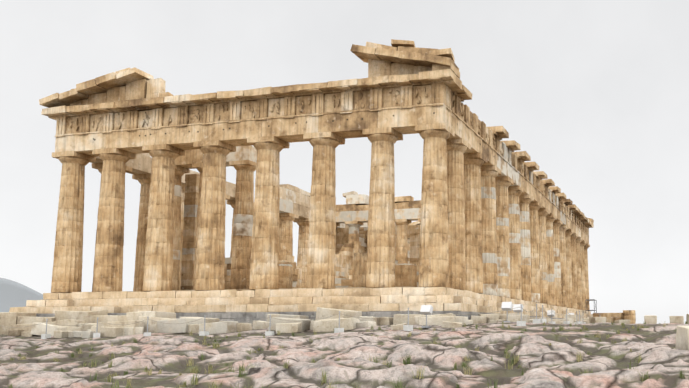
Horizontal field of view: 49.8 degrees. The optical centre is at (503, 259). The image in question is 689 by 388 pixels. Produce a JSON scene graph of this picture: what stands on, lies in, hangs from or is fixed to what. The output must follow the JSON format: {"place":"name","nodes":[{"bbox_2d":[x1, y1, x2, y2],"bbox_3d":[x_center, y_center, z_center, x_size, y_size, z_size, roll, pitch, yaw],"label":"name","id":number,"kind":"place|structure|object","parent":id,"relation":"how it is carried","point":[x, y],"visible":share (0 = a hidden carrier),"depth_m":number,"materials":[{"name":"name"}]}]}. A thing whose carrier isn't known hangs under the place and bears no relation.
{"place":"outdoors","nodes":[
{"label":"outdoors","id":0,"kind":"place"},
{"bbox_2d":[0,278,47,311],"bbox_3d":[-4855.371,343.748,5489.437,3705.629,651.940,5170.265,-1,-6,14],"label":"distant hills","id":1,"kind":"structure","parent":0,"point":[14,294],"depth_m":6198.29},
{"bbox_2d":[0,306,589,327],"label":"barrier rope","id":2,"kind":"object","parent":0,"point":[296,321],"visible":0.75,"depth_m":37.35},
{"bbox_2d":[0,322,688,387],"bbox_3d":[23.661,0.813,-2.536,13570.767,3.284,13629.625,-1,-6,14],"label":"ground","id":3,"kind":"structure","parent":0,"point":[664,362],"depth_m":23.13,"materials":[{"name":"stone"}]},
{"bbox_2d":[36,311,563,324],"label":"stone blocks","id":4,"kind":"object","parent":3,"relation":"on","point":[242,317],"visible":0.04,"depth_m":45.80,"materials":[{"name":"stone"}]},
{"bbox_2d":[9,287,592,317],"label":"crepidoma steps","id":5,"kind":"structure","parent":4,"relation":"on","point":[360,299],"depth_m":47.39,"materials":[{"name":"stone"}]},
{"bbox_2d":[51,151,95,292],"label":"column","id":6,"kind":"structure","parent":5,"relation":"on","point":[67,266],"depth_m":52.77,"materials":[{"name":"stone"}]},
{"bbox_2d":[92,163,131,291],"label":"column","id":7,"kind":"structure","parent":5,"relation":"on","point":[98,166],"depth_m":56.56,"materials":[{"name":"stone"}]},
{"bbox_2d":[92,148,136,291],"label":"column","id":8,"kind":"structure","parent":5,"relation":"on","point":[108,270],"depth_m":51.86,"materials":[{"name":"stone"}]},
{"bbox_2d":[132,173,150,291],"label":"column","id":9,"kind":"structure","parent":5,"relation":"on","point":[144,180],"depth_m":60.35,"materials":[{"name":"stone"}]},
{"bbox_2d":[142,144,184,291],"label":"column","id":10,"kind":"structure","parent":5,"relation":"on","point":[158,267],"depth_m":50.78,"materials":[{"name":"stone"}]},
{"bbox_2d":[179,183,184,289],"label":"column","id":11,"kind":"structure","parent":5,"relation":"on","point":[182,200],"depth_m":64.55,"materials":[{"name":"stone"}]},
{"bbox_2d":[193,140,235,290],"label":"column","id":12,"kind":"structure","parent":5,"relation":"on","point":[210,263],"depth_m":49.69,"materials":[{"name":"stone"}]},
{"bbox_2d":[226,200,234,256],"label":"column","id":13,"kind":"structure","parent":5,"relation":"on","point":[231,202],"depth_m":73.13,"materials":[{"name":"stone"}]},
{"bbox_2d":[247,136,289,289],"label":"column","id":14,"kind":"structure","parent":5,"relation":"on","point":[264,269],"depth_m":48.61,"materials":[{"name":"stone"}]},
{"bbox_2d":[279,213,298,255],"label":"column","id":15,"kind":"structure","parent":5,"relation":"on","point":[286,233],"depth_m":81.35,"materials":[{"name":"stone"}]},
{"bbox_2d":[172,286,411,290],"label":"sekos platform","id":16,"kind":"structure","parent":5,"relation":"on","point":[288,288],"depth_m":52.93,"materials":[{"name":"stone"}]},
{"bbox_2d":[172,165,189,289],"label":"column","id":17,"kind":"structure","parent":16,"relation":"on","point":[180,171],"depth_m":57.47,"materials":[{"name":"stone"}]},
{"bbox_2d":[192,163,202,289],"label":"column","id":18,"kind":"structure","parent":16,"relation":"on","point":[198,167],"depth_m":56.48,"materials":[{"name":"stone"}]},
{"bbox_2d":[229,160,255,288],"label":"column","id":19,"kind":"structure","parent":16,"relation":"on","point":[242,234],"depth_m":55.48,"materials":[{"name":"stone"}]},
{"bbox_2d":[279,264,292,287],"bbox_3d":[-17.015,1.323,54.766,1.640,1.948,1.640,-1,-6,14],"label":"pronaos stump","id":20,"kind":"object","parent":16,"relation":"on","point":[285,275],"visible":0.46,"depth_m":54.19,"materials":[{"name":"stone"}]},
{"bbox_2d":[175,145,418,289],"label":"cella walls","id":21,"kind":"structure","parent":16,"relation":"on","point":[343,262],"depth_m":59.43,"materials":[{"name":"stone"}]},
{"bbox_2d":[345,221,362,252],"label":"porch column","id":22,"kind":"structure","parent":16,"relation":"on","point":[353,237],"depth_m":87.60,"materials":[{"name":"stone"}]},
{"bbox_2d":[352,252,366,286],"bbox_3d":[-10.431,0.813,53.102,1.640,2.646,1.640,-1,-6,14],"label":"pronaos stump","id":23,"kind":"object","parent":16,"relation":"on","point":[359,262],"visible":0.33,"depth_m":52.41,"materials":[{"name":"stone"}]},
{"bbox_2d":[336,191,420,264],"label":"wall","id":24,"kind":"structure","parent":16,"relation":"on","point":[355,207],"depth_m":87.95,"materials":[{"name":"stone"}]},
{"bbox_2d":[395,219,411,263],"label":"porch column","id":25,"kind":"structure","parent":16,"relation":"on","point":[402,246],"depth_m":85.92,"materials":[{"name":"stone"}]},
{"bbox_2d":[395,263,416,286],"bbox_3d":[-7.144,1.179,52.211,1.640,1.750,1.648,-1,-6,14],"label":"pronaos stump","id":26,"kind":"object","parent":16,"relation":"on","point":[405,274],"visible":0.92,"depth_m":51.56,"materials":[{"name":"stone"}]},
{"bbox_2d":[293,218,308,266],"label":"column","id":27,"kind":"structure","parent":5,"relation":"on","point":[303,237],"depth_m":85.36,"materials":[{"name":"stone"}]},
{"bbox_2d":[90,153,409,242],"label":"entablature","id":28,"kind":"structure","parent":27,"relation":"on","point":[294,200],"depth_m":80.46,"materials":[{"name":"stone"}]},
{"bbox_2d":[303,131,344,288],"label":"column","id":29,"kind":"structure","parent":5,"relation":"on","point":[321,268],"depth_m":47.52,"materials":[{"name":"stone"}]},
{"bbox_2d":[41,69,461,156],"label":"entablature","id":30,"kind":"structure","parent":29,"relation":"on","point":[353,108],"depth_m":48.98,"materials":[{"name":"stone"}]},
{"bbox_2d":[39,39,459,107],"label":"pediment remains","id":31,"kind":"object","parent":30,"relation":"on","point":[401,57],"visible":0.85,"depth_m":51.21,"materials":[{"name":"stone"}]},
{"bbox_2d":[362,127,402,287],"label":"column","id":32,"kind":"structure","parent":5,"relation":"on","point":[380,269],"depth_m":46.44,"materials":[{"name":"stone"}]},
{"bbox_2d":[415,123,454,287],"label":"column","id":33,"kind":"structure","parent":5,"relation":"on","point":[433,260],"depth_m":45.52,"materials":[{"name":"stone"}]},
{"bbox_2d":[446,138,470,289],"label":"column","id":34,"kind":"structure","parent":5,"relation":"on","point":[457,148],"depth_m":49.07,"materials":[{"name":"stone"}]},
{"bbox_2d":[463,152,486,293],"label":"column","id":35,"kind":"structure","parent":5,"relation":"on","point":[473,162],"depth_m":53.19,"materials":[{"name":"stone"}]},
{"bbox_2d":[481,165,500,295],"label":"column","id":36,"kind":"structure","parent":5,"relation":"on","point":[489,173],"depth_m":57.33,"materials":[{"name":"stone"}]},
{"bbox_2d":[495,176,513,297],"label":"column","id":37,"kind":"structure","parent":5,"relation":"on","point":[503,183],"depth_m":61.47,"materials":[{"name":"stone"}]},
{"bbox_2d":[508,186,523,299],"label":"column","id":38,"kind":"structure","parent":5,"relation":"on","point":[515,193],"depth_m":65.59,"materials":[{"name":"stone"}]},
{"bbox_2d":[519,194,533,300],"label":"column","id":39,"kind":"structure","parent":5,"relation":"on","point":[525,200],"depth_m":69.74,"materials":[{"name":"stone"}]},
{"bbox_2d":[529,202,541,302],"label":"column","id":40,"kind":"structure","parent":5,"relation":"on","point":[534,207],"depth_m":73.88,"materials":[{"name":"stone"}]},
{"bbox_2d":[538,208,549,303],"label":"column","id":41,"kind":"structure","parent":5,"relation":"on","point":[543,213],"depth_m":78.01,"materials":[{"name":"stone"}]},
{"bbox_2d":[546,214,556,304],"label":"column","id":42,"kind":"structure","parent":5,"relation":"on","point":[551,219],"depth_m":82.15,"materials":[{"name":"stone"}]},
{"bbox_2d":[446,85,591,241],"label":"entablature","id":43,"kind":"structure","parent":42,"relation":"on","point":[473,130],"depth_m":62.51,"materials":[{"name":"stone"}]},
{"bbox_2d":[553,220,562,305],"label":"column","id":44,"kind":"structure","parent":5,"relation":"on","point":[557,224],"depth_m":86.29,"materials":[{"name":"stone"}]},
{"bbox_2d":[559,225,567,306],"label":"column","id":45,"kind":"structure","parent":5,"relation":"on","point":[563,229],"depth_m":90.42,"materials":[{"name":"stone"}]},
{"bbox_2d":[565,229,573,307],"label":"column","id":46,"kind":"structure","parent":5,"relation":"on","point":[569,233],"depth_m":94.56,"materials":[{"name":"stone"}]},
{"bbox_2d":[570,233,577,308],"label":"column","id":47,"kind":"structure","parent":5,"relation":"on","point":[574,236],"depth_m":98.71,"materials":[{"name":"stone"}]},
{"bbox_2d":[575,237,582,309],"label":"column","id":48,"kind":"structure","parent":5,"relation":"on","point":[578,240],"depth_m":102.84,"materials":[{"name":"stone"}]},
{"bbox_2d":[580,241,586,309],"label":"column","id":49,"kind":"structure","parent":5,"relation":"on","point":[582,259],"depth_m":107.00,"materials":[{"name":"stone"}]},
{"bbox_2d":[584,243,589,309],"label":"column","id":50,"kind":"structure","parent":5,"relation":"on","point":[586,246],"depth_m":110.60,"materials":[{"name":"stone"}]},
{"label":"column","id":51,"kind":"object","parent":5,"relation":"on","visible":0},
{"bbox_2d":[407,218,593,243],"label":"entablature","id":52,"kind":"structure","parent":51,"relation":"on","point":[419,223],"depth_m":111.95,"materials":[{"name":"stone"}]},
{"bbox_2d":[586,299,596,313],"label":"scaffold tower","id":53,"kind":"structure","parent":4,"relation":"on","point":[594,310],"depth_m":103.54,"materials":[{"name":"grey metal"}]},
{"bbox_2d":[41,319,585,338],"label":"barrier post bases","id":54,"kind":"object","parent":3,"relation":"on","point":[336,330],"visible":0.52,"depth_m":37.35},
{"bbox_2d":[46,304,582,333],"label":"barrier posts","id":55,"kind":"object","parent":3,"relation":"on","point":[339,318],"visible":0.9,"depth_m":38.52,"materials":[{"name":"grey metal"}]},
{"bbox_2d":[0,307,688,349],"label":"stone blocks","id":56,"kind":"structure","parent":3,"relation":"on","point":[9,320],"depth_m":40.93,"materials":[{"name":"beige stone"}]},
{"bbox_2d":[8,319,686,387],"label":"grass tufts","id":57,"kind":"object","parent":3,"relation":"on","point":[399,384],"visible":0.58,"depth_m":21.48,"materials":[{"name":"green plant"}]},
{"bbox_2d":[421,310,551,327],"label":"sign stands","id":58,"kind":"object","parent":3,"relation":"on","point":[426,326],"visible":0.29,"depth_m":37.08,"materials":[{"name":"silver metal"}]},
{"bbox_2d":[420,302,573,316],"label":"floodlight housings","id":59,"kind":"object","parent":58,"relation":"on","point":[428,309],"visible":0.77,"depth_m":40.19,"materials":[{"name":"grey metal"}]},
{"bbox_2d":[593,313,622,322],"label":"ancient wall","id":60,"kind":"structure","parent":3,"relation":"on","point":[611,317],"depth_m":69.88,"materials":[{"name":"stone"}]},
{"bbox_2d":[623,310,635,323],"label":"stone block","id":61,"kind":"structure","parent":3,"relation":"on","point":[630,315],"depth_m":69.05,"materials":[{"name":"stone"}]},
{"bbox_2d":[0,0,688,323],"label":"sky","id":62,"kind":"structure","parent":0,"point":[595,92],"materials":[{"name":"white"}]}
]}

